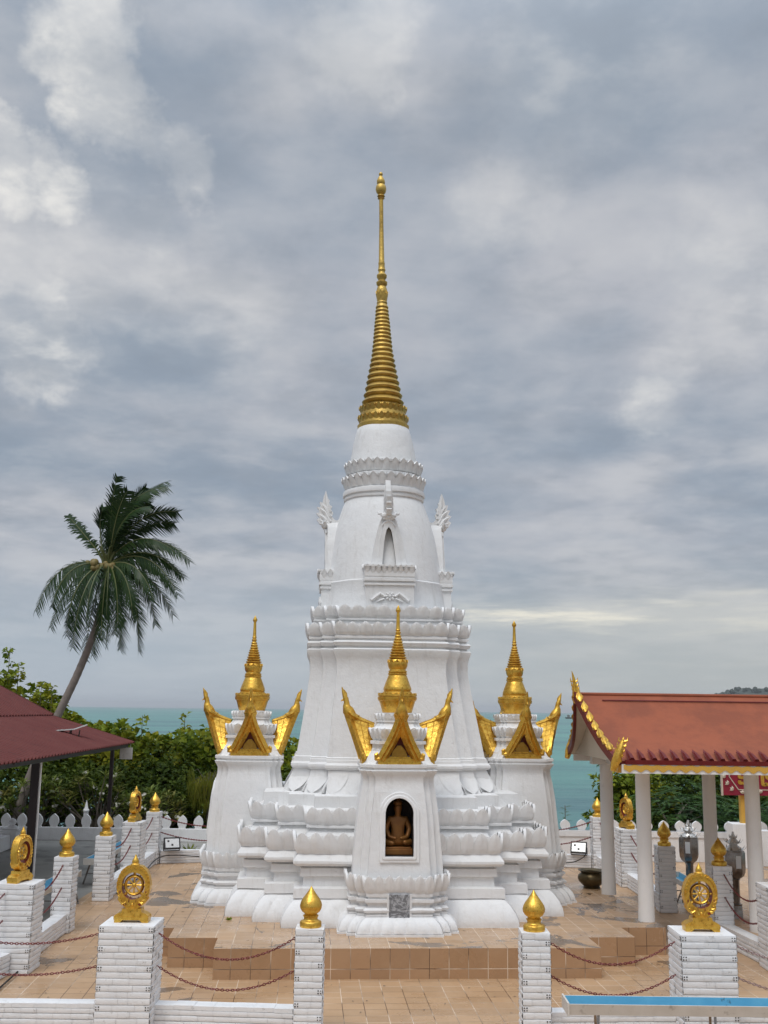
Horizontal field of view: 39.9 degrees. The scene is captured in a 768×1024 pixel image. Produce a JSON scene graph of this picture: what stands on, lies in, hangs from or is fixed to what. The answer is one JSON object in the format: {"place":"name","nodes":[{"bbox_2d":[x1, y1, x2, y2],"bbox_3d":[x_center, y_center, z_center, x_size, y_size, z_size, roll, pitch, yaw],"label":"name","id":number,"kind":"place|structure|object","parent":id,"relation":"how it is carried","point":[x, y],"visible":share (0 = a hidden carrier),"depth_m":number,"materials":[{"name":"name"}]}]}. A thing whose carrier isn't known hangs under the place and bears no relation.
{"place":"outdoors","nodes":[
{"label":"outdoors","id":0,"kind":"place"},
{"bbox_2d":[0,840,163,921],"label":"concrete yard","id":1,"kind":"structure","parent":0,"point":[47,851],"depth_m":27.27,"materials":[{"name":"grey concrete"}]},
{"bbox_2d":[0,835,10,852],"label":"white terrace block","id":2,"kind":"structure","parent":1,"relation":"on","point":[4,842],"depth_m":29.38,"materials":[{"name":"paint"}]},
{"bbox_2d":[0,818,21,848],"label":"gate post","id":3,"kind":"object","parent":1,"relation":"on","point":[12,829],"visible":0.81,"depth_m":29.82,"materials":[{"name":"white paint"}]},
{"bbox_2d":[42,870,81,921],"bbox_3d":[-6.522,7.537,20.650,0.556,0.619,3.032,1,-11,0],"label":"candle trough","id":4,"kind":"object","parent":1,"relation":"on","point":[48,883],"visible":0.16,"depth_m":20.88,"materials":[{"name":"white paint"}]},
{"bbox_2d":[0,685,134,878],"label":"metal roofed shelter","id":5,"kind":"object","parent":1,"relation":"on","point":[29,734],"visible":0.98,"depth_m":25.54,"materials":[{"name":"brown metal"}]},
{"bbox_2d":[56,724,87,736],"bbox_3d":[-8.239,5.746,27.691,0.879,0.358,0.340,5,-11,-20],"label":"solar panel","id":6,"kind":"object","parent":5,"relation":"on","point":[72,729],"visible":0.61,"depth_m":27.64,"materials":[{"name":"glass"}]},
{"bbox_2d":[120,746,132,758],"bbox_3d":[-7.495,6.967,30.724,0.360,0.430,0.030,1,-11,0],"label":"hanging board","id":7,"kind":"object","parent":5,"relation":"hanging from","point":[125,753],"visible":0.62,"depth_m":30.70,"materials":[{"name":"white paint"}]},
{"bbox_2d":[82,840,121,883],"bbox_3d":[-6.614,8.437,25.466,0.556,0.619,3.432,1,-11,0],"label":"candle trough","id":8,"kind":"object","parent":1,"relation":"on","point":[89,860],"visible":0.32,"depth_m":24.14,"materials":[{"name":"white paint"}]},
{"bbox_2d":[0,813,206,841],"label":"boundary wall","id":9,"kind":"structure","parent":1,"relation":"on","point":[54,831],"depth_m":31.98,"materials":[{"name":"white paint"}]},
{"bbox_2d":[161,842,206,849],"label":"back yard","id":10,"kind":"structure","parent":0,"point":[197,845],"depth_m":31.33,"materials":[{"name":"concrete"}]},
{"bbox_2d":[0,862,767,1023],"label":"tile floor","id":11,"kind":"structure","parent":0,"point":[399,1001],"depth_m":15.57,"materials":[{"name":"tile"}]},
{"bbox_2d":[0,953,9,978],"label":"wall","id":12,"kind":"structure","parent":11,"relation":"on","point":[4,962],"depth_m":15.78,"materials":[{"name":"white paint"}]},
{"bbox_2d":[0,826,45,974],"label":"fence post","id":13,"kind":"object","parent":11,"relation":"on","point":[21,906],"visible":0.98,"depth_m":16.11,"materials":[{"name":"white paint"}]},
{"bbox_2d":[0,998,94,1023],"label":"wall","id":14,"kind":"structure","parent":11,"relation":"on","point":[41,1011],"depth_m":13.25,"materials":[{"name":"white paint"}]},
{"bbox_2d":[40,914,65,951],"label":"wall","id":15,"kind":"structure","parent":11,"relation":"on","point":[53,927],"depth_m":18.17,"materials":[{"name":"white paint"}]},
{"bbox_2d":[50,828,78,933],"bbox_3d":[-5.790,6.672,19.186,0.372,1.790,0.371,1,-11,0],"label":"fence post","id":16,"kind":"object","parent":11,"relation":"on","point":[64,903],"visible":0.9,"depth_m":19.04,"materials":[{"name":"white paint"}]},
{"bbox_2d":[92,812,115,900],"bbox_3d":[-5.899,7.259,22.331,0.372,1.790,0.372,1,-11,0],"label":"fence post","id":17,"kind":"object","parent":11,"relation":"on","point":[104,866],"visible":1,"depth_m":22.16,"materials":[{"name":"white paint"}]},
{"bbox_2d":[113,866,133,894],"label":"wall","id":18,"kind":"structure","parent":11,"relation":"on","point":[116,874],"depth_m":23.52,"materials":[{"name":"white paint"}]},
{"bbox_2d":[93,855,163,1023],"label":"fence post","id":19,"kind":"object","parent":11,"relation":"on","point":[128,970],"visible":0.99,"depth_m":13.12,"materials":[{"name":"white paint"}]},
{"bbox_2d":[0,965,96,975],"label":"chain","id":20,"kind":"object","parent":19,"relation":"hanging from","point":[46,973],"visible":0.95,"depth_m":13.37,"materials":[{"name":"red paint"}]},
{"bbox_2d":[0,933,98,944],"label":"chain","id":21,"kind":"object","parent":19,"relation":"hanging from","point":[36,943],"visible":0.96,"depth_m":13.44,"materials":[{"name":"red paint"}]},
{"bbox_2d":[157,965,293,991],"bbox_3d":[-1.994,5.871,13.267,1.772,0.286,0.036,0,-11,5],"label":"chain","id":22,"kind":"object","parent":19,"relation":"hanging from","point":[164,970],"visible":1,"depth_m":13.24,"materials":[{"name":"red paint"}]},
{"bbox_2d":[158,933,294,960],"bbox_3d":[-1.989,5.500,13.336,1.771,0.319,0.036,0,-11,5],"label":"chain","id":23,"kind":"object","parent":19,"relation":"hanging from","point":[198,954],"visible":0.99,"depth_m":13.31,"materials":[{"name":"red paint"}]},
{"bbox_2d":[119,786,146,879],"bbox_3d":[-5.963,7.625,25.213,0.462,2.128,0.621,1,-11,0],"label":"fence post","id":24,"kind":"object","parent":11,"relation":"on","point":[136,838],"visible":0.93,"depth_m":24.94,"materials":[{"name":"white paint"}]},
{"bbox_2d":[144,852,154,868],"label":"wall","id":25,"kind":"structure","parent":11,"relation":"on","point":[149,858],"depth_m":26.67,"materials":[{"name":"white paint"}]},
{"bbox_2d":[145,792,162,863],"bbox_3d":[-6.012,8.242,27.590,0.372,1.790,0.371,1,-11,0],"label":"fence post","id":26,"kind":"object","parent":11,"relation":"on","point":[153,844],"visible":0.84,"depth_m":27.45,"materials":[{"name":"white paint"}]},
{"bbox_2d":[161,816,206,826],"bbox_3d":[-4.471,8.184,27.951,2.814,0.294,0.037,3,-11,-13],"label":"chain","id":27,"kind":"object","parent":26,"relation":"hanging from","point":[184,823],"visible":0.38,"depth_m":27.76,"materials":[{"name":"red paint"}]},
{"bbox_2d":[127,855,198,886],"bbox_3d":[-5.460,8.676,25.669,1.560,0.230,5.517,-3,-11,22],"label":"power cable","id":28,"kind":"object","parent":11,"relation":"on","point":[164,856],"visible":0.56,"depth_m":27.24,"materials":[{"name":"black rubber"}]},
{"bbox_2d":[160,849,200,862],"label":"wall","id":29,"kind":"structure","parent":11,"relation":"on","point":[180,859],"depth_m":27.58,"materials":[{"name":"white paint"}]},
{"bbox_2d":[163,837,180,850],"bbox_3d":[-5.508,8.628,27.444,0.440,0.340,0.230,5,-11,-22],"label":"floodlight","id":30,"kind":"object","parent":29,"relation":"on","point":[171,843],"visible":1,"depth_m":27.41,"materials":[{"name":"white metal"}]},
{"bbox_2d":[153,1000,292,1023],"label":"wall","id":31,"kind":"structure","parent":11,"relation":"on","point":[183,1012],"depth_m":13.21,"materials":[{"name":"white paint"}]},
{"bbox_2d":[292,886,325,1023],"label":"fence post","id":32,"kind":"object","parent":11,"relation":"on","point":[309,983],"visible":1,"depth_m":13.07,"materials":[{"name":"white paint"}]},
{"bbox_2d":[144,873,666,979],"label":"tiled plinth","id":33,"kind":"structure","parent":11,"relation":"on","point":[620,933],"depth_m":16.55,"materials":[{"name":"tile"}]},
{"bbox_2d":[190,615,301,905],"bbox_3d":[-2.628,4.742,20.785,1.984,5.407,1.988,2,-11,-5],"label":"corner shrine","id":34,"kind":"object","parent":33,"relation":"on","point":[250,740],"visible":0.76,"depth_m":20.13,"materials":[{"name":"white paint"}]},
{"bbox_2d":[224,172,563,927],"bbox_3d":[0.169,0.005,21.871,6.015,15.198,6.015,2,-11,-4],"label":"stupa","id":35,"kind":"object","parent":33,"relation":"on","point":[384,548],"visible":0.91,"depth_m":19.73,"materials":[{"name":"white paint"}]},
{"bbox_2d":[336,605,458,937],"bbox_3d":[0.218,4.312,18.286,1.988,5.407,1.984,2,-11,-4],"label":"corner shrine","id":36,"kind":"object","parent":33,"relation":"on","point":[397,746],"visible":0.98,"depth_m":17.54,"materials":[{"name":"white paint"}]},
{"bbox_2d":[385,799,412,854],"bbox_3d":[0.233,5.236,17.728,0.487,0.945,0.340,2,-11,-4],"label":"seated statue","id":37,"kind":"object","parent":36,"relation":"in","point":[398,840],"visible":0.93,"depth_m":17.65,"materials":[{"name":"brown metal"}]},
{"bbox_2d":[473,621,576,905],"bbox_3d":[2.628,4.880,21.146,1.984,5.407,1.988,2,-11,-7],"label":"corner shrine","id":38,"kind":"object","parent":33,"relation":"on","point":[517,740],"visible":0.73,"depth_m":20.55,"materials":[{"name":"white paint"}]},
{"bbox_2d":[578,868,601,888],"bbox_3d":[4.298,7.596,21.887,0.570,0.355,0.570,1,-11,0],"label":"bronze bowl","id":39,"kind":"object","parent":33,"relation":"on","point":[589,878],"visible":0.92,"depth_m":21.70,"materials":[{"name":"brown metal"}]},
{"bbox_2d":[518,890,551,1023],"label":"fence post","id":40,"kind":"object","parent":11,"relation":"on","point":[534,970],"visible":1,"depth_m":13.03,"materials":[{"name":"white paint"}]},
{"bbox_2d":[564,854,590,867],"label":"wall","id":41,"kind":"structure","parent":11,"relation":"on","point":[585,862],"depth_m":27.68,"materials":[{"name":"white paint"}]},
{"bbox_2d":[570,841,587,855],"bbox_3d":[5.110,8.821,27.710,0.440,0.340,0.230,-3,-11,18],"label":"floodlight","id":42,"kind":"object","parent":41,"relation":"on","point":[578,848],"visible":1,"depth_m":27.67,"materials":[{"name":"white metal"}]},
{"bbox_2d":[590,798,600,867],"bbox_3d":[5.627,8.436,27.787,0.372,1.790,0.372,1,-11,0],"label":"fence post","id":43,"kind":"object","parent":11,"relation":"on","point":[595,836],"visible":0.6,"depth_m":27.65,"materials":[{"name":"white paint"}]},
{"bbox_2d":[597,856,615,870],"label":"wall","id":44,"kind":"structure","parent":11,"relation":"on","point":[599,862],"depth_m":27.27,"materials":[{"name":"white paint"}]},
{"bbox_2d":[551,1008,675,1023],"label":"wall","id":45,"kind":"structure","parent":11,"relation":"on","point":[559,1016],"depth_m":13.20,"materials":[{"name":"white paint"}]},
{"bbox_2d":[614,793,636,887],"bbox_3d":[5.776,7.766,25.114,0.462,2.128,0.622,1,-11,0],"label":"fence post","id":46,"kind":"object","parent":11,"relation":"on","point":[625,848],"visible":0.85,"depth_m":24.85,"materials":[{"name":"white paint"}]},
{"bbox_2d":[627,873,655,906],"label":"wall","id":47,"kind":"structure","parent":11,"relation":"on","point":[632,882],"depth_m":24.12,"materials":[{"name":"white paint"}]},
{"bbox_2d":[559,819,767,861],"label":"boundary wall","id":48,"kind":"structure","parent":11,"relation":"on","point":[568,835],"depth_m":29.12,"materials":[{"name":"white paint"}]},
{"bbox_2d":[562,994,767,1023],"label":"candle trough","id":49,"kind":"object","parent":11,"relation":"on","point":[596,1006],"visible":1,"depth_m":11.97,"materials":[{"name":"white paint"}]},
{"bbox_2d":[653,821,677,912],"bbox_3d":[5.822,7.335,21.889,0.372,1.790,0.371,1,-11,0],"label":"fence post","id":50,"kind":"object","parent":11,"relation":"on","point":[665,876],"visible":1,"depth_m":21.71,"materials":[{"name":"white paint"}]},
{"bbox_2d":[565,672,767,932],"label":"open pavilion","id":51,"kind":"structure","parent":11,"relation":"on","point":[642,737],"depth_m":19.22,"materials":[{"name":"red tile"}]},
{"bbox_2d":[676,820,699,900],"bbox_3d":[6.678,7.620,23.109,0.473,1.700,0.473,2,-11,-9],"label":"steel lantern","id":52,"kind":"object","parent":11,"relation":"on","point":[688,847],"visible":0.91,"depth_m":23.02,"materials":[{"name":"silver metal"}]},
{"bbox_2d":[676,871,701,906],"bbox_3d":[6.391,8.104,22.611,0.556,0.569,1.532,1,-11,0],"label":"candle trough","id":53,"kind":"object","parent":11,"relation":"on","point":[680,877],"visible":0.29,"depth_m":22.37,"materials":[{"name":"white paint"}]},
{"bbox_2d":[667,863,739,1023],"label":"fence post","id":54,"kind":"object","parent":11,"relation":"on","point":[703,958],"visible":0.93,"depth_m":13.06,"materials":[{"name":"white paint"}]},
{"bbox_2d":[551,941,674,965],"bbox_3d":[2.865,5.543,13.264,1.618,0.294,0.036,1,-11,-4],"label":"chain","id":55,"kind":"object","parent":54,"relation":"hanging from","point":[611,964],"visible":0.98,"depth_m":13.24,"materials":[{"name":"red paint"}]},
{"bbox_2d":[552,974,675,995],"bbox_3d":[2.860,5.914,13.195,1.619,0.267,0.036,1,-11,-4],"label":"chain","id":56,"kind":"object","parent":54,"relation":"hanging from","point":[662,982],"visible":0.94,"depth_m":13.17,"materials":[{"name":"red paint"}]},
{"bbox_2d":[737,945,767,958],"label":"chain","id":57,"kind":"object","parent":54,"relation":"hanging from","point":[751,952],"visible":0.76,"depth_m":13.41,"materials":[{"name":"red metal"}]},
{"bbox_2d":[738,977,767,989],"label":"chain","id":58,"kind":"object","parent":54,"relation":"hanging from","point":[753,983],"visible":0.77,"depth_m":13.35,"materials":[{"name":"red metal"}]},
{"bbox_2d":[707,838,734,924],"bbox_3d":[6.088,6.823,19.137,0.372,1.790,0.372,1,-11,0],"label":"fence post","id":59,"kind":"object","parent":11,"relation":"on","point":[718,867],"visible":0.67,"depth_m":18.98,"materials":[{"name":"white paint"}]},
{"bbox_2d":[723,874,755,901],"bbox_3d":[6.213,6.517,18.157,0.034,0.328,1.689,2,-11,-7],"label":"chain","id":60,"kind":"object","parent":59,"relation":"hanging from","point":[737,893],"visible":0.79,"depth_m":18.46,"materials":[{"name":"red paint"}]},
{"bbox_2d":[724,897,756,924],"bbox_3d":[6.208,6.887,18.087,0.034,0.295,1.690,2,-11,-7],"label":"chain","id":61,"kind":"object","parent":59,"relation":"hanging from","point":[743,920],"visible":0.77,"depth_m":18.34,"materials":[{"name":"red paint"}]},
{"bbox_2d":[723,832,746,918],"bbox_3d":[6.953,7.219,20.947,0.473,1.700,0.473,-1,-11,7],"label":"steel lantern","id":62,"kind":"object","parent":11,"relation":"on","point":[734,857],"visible":0.86,"depth_m":20.84,"materials":[{"name":"silver metal"}]},
{"bbox_2d":[726,795,747,868],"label":"sign pier","id":63,"kind":"structure","parent":11,"relation":"on","point":[738,829],"depth_m":28.10,"materials":[{"name":"white paint"}]},
{"bbox_2d":[720,775,767,795],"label":"red signboard","id":64,"kind":"object","parent":63,"relation":"attached to","point":[732,784],"visible":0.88,"depth_m":28.37,"materials":[{"name":"paint"}]},
{"bbox_2d":[720,924,759,961],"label":"wall","id":65,"kind":"structure","parent":11,"relation":"on","point":[747,940],"depth_m":17.89,"materials":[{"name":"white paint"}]},
{"bbox_2d":[734,919,757,935],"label":"tiled platform","id":66,"kind":"structure","parent":11,"relation":"on","point":[740,923],"depth_m":18.87,"materials":[{"name":"tile"}]},
{"bbox_2d":[740,1017,767,1023],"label":"wall","id":67,"kind":"structure","parent":11,"relation":"on","point":[751,1020],"depth_m":13.26,"materials":[{"name":"white paint"}]},
{"bbox_2d":[755,882,767,970],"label":"fence post","id":68,"kind":"object","parent":11,"relation":"on","point":[762,902],"visible":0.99,"depth_m":17.02,"materials":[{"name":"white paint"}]},
{"bbox_2d":[0,0,767,712],"label":"sky","id":69,"kind":"structure","parent":0,"point":[575,203],"materials":[{"name":"grey"}]},
{"bbox_2d":[2,706,767,829],"bbox_3d":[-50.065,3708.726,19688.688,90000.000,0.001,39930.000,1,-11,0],"label":"sea","id":70,"kind":"structure","parent":0,"point":[572,781],"depth_m":1159.04,"materials":[{"name":"liquid"}]},
{"bbox_2d":[715,687,767,694],"bbox_3d":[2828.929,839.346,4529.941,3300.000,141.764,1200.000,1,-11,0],"label":"hills","id":71,"kind":"structure","parent":0,"point":[749,691],"depth_m":4239.03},
{"bbox_2d":[761,829,767,866],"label":"short pier","id":72,"kind":"structure","parent":0,"point":[764,832],"depth_m":28.36,"materials":[{"name":"white paint"}]},
{"bbox_3d":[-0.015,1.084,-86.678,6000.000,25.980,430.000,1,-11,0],"label":"ground","id":73,"kind":"structure","parent":0,"visible":0},
{"bbox_2d":[0,669,54,712],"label":"broadleaf tree","id":74,"kind":"object","parent":73,"relation":"on","point":[20,690],"visible":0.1,"depth_m":36.68,"materials":[{"name":"green plant"}]},
{"bbox_2d":[0,647,15,683],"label":"leafy shoot","id":75,"kind":"object","parent":74,"relation":"attached to","point":[6,655],"visible":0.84,"depth_m":37.07,"materials":[{"name":"green plant"}]},
{"bbox_2d":[7,662,25,693],"bbox_3d":[-12.736,6.237,36.642,0.613,2.082,0.564,7,-12,-31],"label":"leafy shoot","id":76,"kind":"object","parent":74,"relation":"attached to","point":[22,676],"visible":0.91,"depth_m":36.74,"materials":[{"name":"green plant"}]},
{"bbox_2d":[30,681,48,702],"bbox_3d":[-11.916,6.690,36.362,0.627,1.711,0.529,-1,-11,11],"label":"leafy shoot","id":77,"kind":"object","parent":74,"relation":"attached to","point":[38,689],"visible":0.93,"depth_m":36.41,"materials":[{"name":"green plant"}]},
{"bbox_2d":[0,773,82,826],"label":"frangipani shrub","id":78,"kind":"object","parent":73,"relation":"on","point":[55,779],"visible":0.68,"depth_m":33.40,"materials":[{"name":"green plant"}]},
{"bbox_2d":[2,690,90,777],"bbox_3d":[-12.360,9.921,37.348,3.603,7.192,4.004,0,-11,5],"label":"broadleaf tree","id":79,"kind":"object","parent":73,"relation":"on","point":[67,715],"visible":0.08,"depth_m":37.39,"materials":[{"name":"green plant"}]},
{"bbox_2d":[41,682,57,710],"bbox_3d":[-11.588,6.775,36.437,0.589,1.780,0.546,5,-11,-20],"label":"leafy shoot","id":80,"kind":"object","parent":79,"relation":"attached to","point":[49,686],"visible":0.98,"depth_m":36.52,"materials":[{"name":"green plant"}]},
{"bbox_2d":[0,760,95,826],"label":"broadleaf tree","id":81,"kind":"object","parent":73,"relation":"on","point":[7,782],"visible":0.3,"depth_m":34.06,"materials":[{"name":"green plant"}]},
{"bbox_2d":[83,801,88,815],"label":"spirit post","id":82,"kind":"object","parent":73,"relation":"on","point":[85,810],"visible":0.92,"depth_m":32.68,"materials":[{"name":"white paint"}]},
{"bbox_2d":[42,718,130,818],"bbox_3d":[-10.879,10.817,38.158,4.000,6.798,3.510,6,-12,-28],"label":"broadleaf tree","id":83,"kind":"object","parent":73,"relation":"on","point":[98,724],"visible":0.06,"depth_m":37.51,"materials":[{"name":"green plant"}]},
{"bbox_2d":[44,765,150,827],"bbox_3d":[-9.123,9.290,33.786,3.404,2.383,2.200,1,-11,0],"label":"frangipani shrub","id":84,"kind":"object","parent":73,"relation":"on","point":[83,800],"visible":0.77,"depth_m":33.72,"materials":[{"name":"green plant"}]},
{"bbox_2d":[42,753,162,826],"bbox_3d":[-9.551,10.381,35.594,4.302,4.566,4.974,8,-13,-35],"label":"broadleaf tree","id":85,"kind":"object","parent":73,"relation":"on","point":[96,773],"visible":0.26,"depth_m":35.14,"materials":[{"name":"green plant"}]},
{"bbox_2d":[12,472,193,825],"bbox_3d":[-9.108,5.218,33.860,5.749,13.256,3.639,1,-11,0],"label":"coconut palm","id":86,"kind":"object","parent":73,"relation":"on","point":[121,553],"visible":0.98,"depth_m":34.23,"materials":[{"name":"green plant"}]},
{"bbox_2d":[79,718,170,797],"bbox_3d":[-9.229,10.625,37.596,3.603,6.501,4.004,-2,-11,13],"label":"broadleaf tree","id":87,"kind":"object","parent":73,"relation":"on","point":[124,733],"visible":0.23,"depth_m":37.16,"materials":[{"name":"green plant"}]},
{"bbox_2d":[134,714,149,757],"bbox_3d":[-8.710,8.039,37.988,0.543,1.544,0.576,1,-11,0],"label":"leafy shoot","id":88,"kind":"object","parent":87,"relation":"attached to","point":[141,719],"visible":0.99,"depth_m":37.98,"materials":[{"name":"green plant"}]},
{"bbox_2d":[95,743,209,828],"bbox_3d":[-7.417,10.414,35.957,4.944,4.981,4.508,-8,-14,38],"label":"broadleaf tree","id":89,"kind":"object","parent":73,"relation":"on","point":[182,770],"visible":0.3,"depth_m":35.44,"materials":[{"name":"green plant"}]},
{"bbox_2d":[111,784,194,827],"bbox_3d":[-7.383,9.567,33.675,2.911,1.847,2.245,1,-11,0],"label":"frangipani shrub","id":90,"kind":"object","parent":73,"relation":"on","point":[150,793],"visible":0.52,"depth_m":33.55,"materials":[{"name":"green plant"}]},
{"bbox_2d":[125,726,212,802],"bbox_3d":[-7.828,11.037,38.105,4.210,6.480,3.695,5,-11,-19],"label":"broadleaf tree","id":91,"kind":"object","parent":73,"relation":"on","point":[158,738],"visible":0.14,"depth_m":37.72,"materials":[{"name":"green plant"}]},
{"bbox_2d":[160,760,217,828],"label":"broadleaf tree","id":92,"kind":"object","parent":73,"relation":"on","point":[184,795],"visible":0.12,"depth_m":34.38,"materials":[{"name":"green plant"}]},
{"bbox_2d":[159,719,232,800],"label":"broadleaf tree","id":93,"kind":"object","parent":73,"relation":"on","point":[208,747],"visible":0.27,"depth_m":36.45,"materials":[{"name":"green plant"}]},
{"bbox_2d":[178,712,191,733],"bbox_3d":[-7.109,7.940,37.624,0.540,1.646,0.402,5,-11,-20],"label":"leafy shoot","id":94,"kind":"object","parent":93,"relation":"attached to","point":[185,716],"visible":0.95,"depth_m":37.62,"materials":[{"name":"green plant"}]},
{"bbox_2d":[183,769,217,828],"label":"drooping tree","id":95,"kind":"object","parent":73,"relation":"on","point":[204,784],"visible":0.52,"depth_m":33.82,"materials":[{"name":"green plant"}]},
{"bbox_2d":[281,737,298,779],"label":"broadleaf tree","id":96,"kind":"object","parent":73,"relation":"on","point":[289,752],"visible":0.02,"depth_m":37.63,"materials":[{"name":"green plant"}]},
{"bbox_2d":[580,771,680,826],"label":"broadleaf tree","id":97,"kind":"object","parent":73,"relation":"on","point":[624,782],"visible":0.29,"depth_m":35.98,"materials":[{"name":"green plant"}]},
{"bbox_2d":[614,807,676,830],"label":"broadleaf tree","id":98,"kind":"object","parent":73,"relation":"on","point":[658,820],"visible":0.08,"depth_m":33.67,"materials":[{"name":"green plant"}]},
{"bbox_2d":[596,764,720,820],"bbox_3d":[9.928,11.402,38.083,4.508,6.182,4.944,-3,-11,17],"label":"broadleaf tree","id":99,"kind":"object","parent":73,"relation":"on","point":[677,785],"visible":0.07,"depth_m":37.17,"materials":[{"name":"green plant"}]},
{"bbox_2d":[613,791,737,831],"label":"feathery tree","id":100,"kind":"object","parent":73,"relation":"on","point":[678,815],"visible":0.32,"depth_m":33.16,"materials":[{"name":"green plant"}]},
{"bbox_2d":[628,778,738,830],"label":"feathery tree","id":101,"kind":"object","parent":73,"relation":"on","point":[698,797],"visible":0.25,"depth_m":34.79,"materials":[{"name":"green plant"}]},
{"bbox_2d":[652,774,760,831],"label":"broadleaf tree","id":102,"kind":"object","parent":73,"relation":"on","point":[689,789],"visible":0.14,"depth_m":36.29,"materials":[{"name":"green plant"}]},
{"bbox_2d":[666,797,767,831],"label":"feathery tree","id":103,"kind":"object","parent":73,"relation":"on","point":[718,806],"visible":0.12,"depth_m":33.39,"materials":[{"name":"green plant"}]},
{"bbox_2d":[693,776,767,826],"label":"broadleaf tree","id":104,"kind":"object","parent":73,"relation":"on","point":[763,799],"visible":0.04,"depth_m":36.30,"materials":[{"name":"green plant"}]},
{"bbox_2d":[719,799,767,831],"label":"feathery tree","id":105,"kind":"object","parent":73,"relation":"on","point":[760,812],"visible":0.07,"depth_m":33.44,"materials":[{"name":"green plant"}]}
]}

